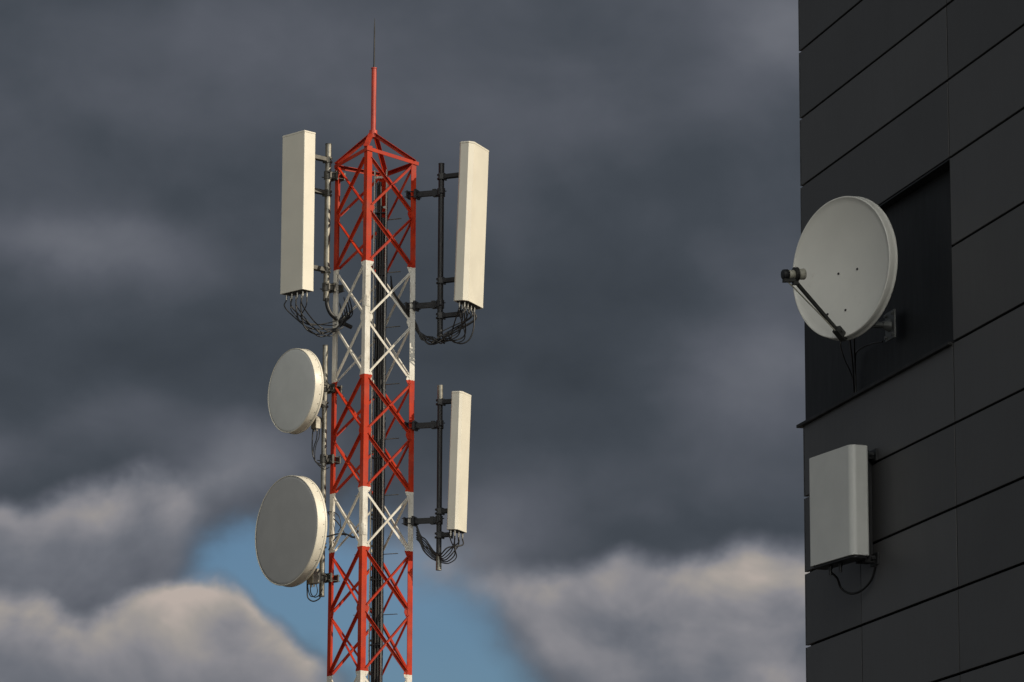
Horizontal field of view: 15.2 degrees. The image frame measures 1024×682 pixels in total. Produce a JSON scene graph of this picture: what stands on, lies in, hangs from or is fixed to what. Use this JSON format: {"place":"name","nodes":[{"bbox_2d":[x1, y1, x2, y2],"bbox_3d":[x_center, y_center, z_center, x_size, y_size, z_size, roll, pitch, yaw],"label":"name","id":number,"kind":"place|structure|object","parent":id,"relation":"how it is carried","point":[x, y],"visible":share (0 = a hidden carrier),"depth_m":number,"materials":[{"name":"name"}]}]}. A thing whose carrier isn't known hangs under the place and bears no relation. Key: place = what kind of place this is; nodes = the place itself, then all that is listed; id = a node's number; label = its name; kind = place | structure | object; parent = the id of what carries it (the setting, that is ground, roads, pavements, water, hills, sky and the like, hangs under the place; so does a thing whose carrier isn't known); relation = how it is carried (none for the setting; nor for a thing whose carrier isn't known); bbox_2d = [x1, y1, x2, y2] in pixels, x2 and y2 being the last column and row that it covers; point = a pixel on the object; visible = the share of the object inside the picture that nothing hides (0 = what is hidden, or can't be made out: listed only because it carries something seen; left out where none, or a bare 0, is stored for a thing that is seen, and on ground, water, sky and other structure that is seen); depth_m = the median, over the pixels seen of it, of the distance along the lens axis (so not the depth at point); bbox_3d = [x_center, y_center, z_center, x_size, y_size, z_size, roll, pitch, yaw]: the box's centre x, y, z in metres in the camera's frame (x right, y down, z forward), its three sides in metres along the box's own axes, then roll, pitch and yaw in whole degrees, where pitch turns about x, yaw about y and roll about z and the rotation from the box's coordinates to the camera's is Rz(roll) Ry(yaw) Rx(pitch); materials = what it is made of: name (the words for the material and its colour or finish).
{"place":"outdoors","nodes":[
{"label":"outdoors","id":0,"kind":"place"},
{"bbox_2d":[0,0,810,681],"label":"sky","id":1,"kind":"structure","parent":0,"point":[631,367],"materials":[{"name":"grey"}]},
{"bbox_2d":[796,0,1023,681],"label":"office building","id":2,"kind":"structure","parent":0,"point":[911,114],"depth_m":24.79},
{"bbox_2d":[781,196,897,393],"bbox_3d":[2.141,-0.331,25.540,0.796,1.129,1.384,0,-12,0],"label":"satellite dish","id":3,"kind":"object","parent":2,"relation":"attached to","point":[841,275],"visible":1,"depth_m":25.26,"materials":[{"name":"metal"}]},
{"bbox_2d":[809,444,879,594],"bbox_3d":[2.227,1.210,25.591,0.252,0.942,0.620,6,-13,-23],"label":"box antenna","id":4,"kind":"object","parent":2,"relation":"attached to","point":[841,526],"visible":1,"depth_m":25.45,"materials":[{"name":"plastic"}]},
{"label":"ground","id":5,"kind":"structure","parent":0,"visible":0},
{"bbox_2d":[327,18,418,681],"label":"lattice tower","id":6,"kind":"structure","parent":5,"relation":"on","point":[364,437],"depth_m":50.80,"materials":[{"name":"metal"}]},
{"bbox_2d":[317,345,342,596],"bbox_3d":[-2.417,1.719,50.847,0.308,3.378,0.162,11,-16,-40],"label":"mounting pole","id":7,"kind":"object","parent":6,"relation":"attached to","point":[325,459],"visible":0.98,"depth_m":50.84,"materials":[{"name":"metal"}]},
{"bbox_2d":[255,475,326,586],"bbox_3d":[-2.696,2.521,50.414,0.671,1.464,1.464,9,-15,-37],"label":"microwave dish","id":8,"kind":"object","parent":7,"relation":"attached to","point":[290,533],"visible":1,"depth_m":50.12,"materials":[{"name":"plastic"}]},
{"bbox_2d":[307,568,319,587],"bbox_3d":[-2.599,3.106,50.299,0.127,0.240,0.150,10,-15,-37],"label":"radio unit","id":9,"kind":"object","parent":8,"relation":"attached to","point":[313,579],"visible":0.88,"depth_m":50.24,"materials":[{"name":"metal"}]},
{"bbox_2d":[268,348,328,433],"bbox_3d":[-2.688,0.690,50.882,0.584,1.139,1.139,9,-15,-36],"label":"microwave dish","id":10,"kind":"object","parent":7,"relation":"attached to","point":[297,386],"visible":1,"depth_m":50.63,"materials":[{"name":"plastic"}]},
{"bbox_2d":[311,416,321,431],"bbox_3d":[-2.586,1.100,50.760,0.102,0.192,0.120,9,-15,-36],"label":"radio unit","id":11,"kind":"object","parent":10,"relation":"attached to","point":[316,424],"visible":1,"depth_m":50.72,"materials":[{"name":"metal"}]},
{"bbox_2d":[311,429,328,469],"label":"jumper cables","id":12,"kind":"object","parent":11,"relation":"hanging from","point":[313,455],"visible":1,"depth_m":50.70,"materials":[{"name":"black rubber"}]},
{"bbox_2d":[306,511,358,601],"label":"jumper cables","id":13,"kind":"object","parent":7,"relation":"attached to","point":[343,533],"visible":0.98,"depth_m":50.58,"materials":[{"name":"black rubber"}]},
{"bbox_2d":[320,143,346,300],"bbox_3d":[-2.398,-1.587,51.564,0.307,2.166,0.166,9,-15,-34],"label":"mounting pole","id":14,"kind":"object","parent":6,"relation":"attached to","point":[329,177],"visible":1,"depth_m":51.48,"materials":[{"name":"metal"}]},
{"bbox_2d":[280,130,332,300],"bbox_3d":[-2.689,-1.630,51.335,0.677,2.256,0.455,12,-17,-43],"label":"panel antenna","id":15,"kind":"object","parent":14,"relation":"attached to","point":[299,192],"visible":1,"depth_m":51.09,"materials":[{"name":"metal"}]},
{"bbox_2d":[284,296,352,336],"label":"jumper cables","id":16,"kind":"object","parent":15,"relation":"hanging from","point":[343,323],"visible":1,"depth_m":51.06,"materials":[{"name":"black rubber"}]},
{"bbox_2d":[369,182,387,681],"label":"cable bundle","id":17,"kind":"object","parent":6,"relation":"attached to","point":[377,458],"visible":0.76,"depth_m":51.07,"materials":[{"name":"rubber"}]},
{"bbox_2d":[402,385,444,570],"bbox_3d":[-1.165,1.807,50.615,0.558,2.472,0.150,-3,-13,17],"label":"mounting pole","id":18,"kind":"object","parent":6,"relation":"attached to","point":[438,425],"visible":1,"depth_m":50.55,"materials":[{"name":"metal"}]},
{"bbox_2d":[435,391,470,538],"bbox_3d":[-0.803,1.635,50.513,0.449,1.940,0.349,-5,-13,22],"label":"panel antenna","id":19,"kind":"object","parent":18,"relation":"attached to","point":[456,509],"visible":1,"depth_m":50.38,"materials":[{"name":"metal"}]},
{"bbox_2d":[416,524,463,563],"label":"jumper cables","id":20,"kind":"object","parent":19,"relation":"hanging from","point":[431,552],"visible":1,"depth_m":50.33,"materials":[{"name":"black rubber"}]},
{"bbox_2d":[403,163,445,336],"bbox_3d":[-1.158,-1.204,51.255,0.562,2.370,0.151,-4,-13,20],"label":"mounting pole","id":21,"kind":"object","parent":6,"relation":"attached to","point":[439,302],"visible":1,"depth_m":51.17,"materials":[{"name":"metal"}]},
{"bbox_2d":[436,141,488,319],"bbox_3d":[-0.706,-1.446,51.121,0.646,2.330,0.607,-5,-13,22],"label":"panel antenna","id":22,"kind":"object","parent":21,"relation":"attached to","point":[472,176],"visible":1,"depth_m":50.91,"materials":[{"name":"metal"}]},
{"bbox_2d":[390,276,476,344],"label":"jumper cables","id":23,"kind":"object","parent":22,"relation":"hanging from","point":[444,339],"visible":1,"depth_m":50.88,"materials":[{"name":"black rubber"}]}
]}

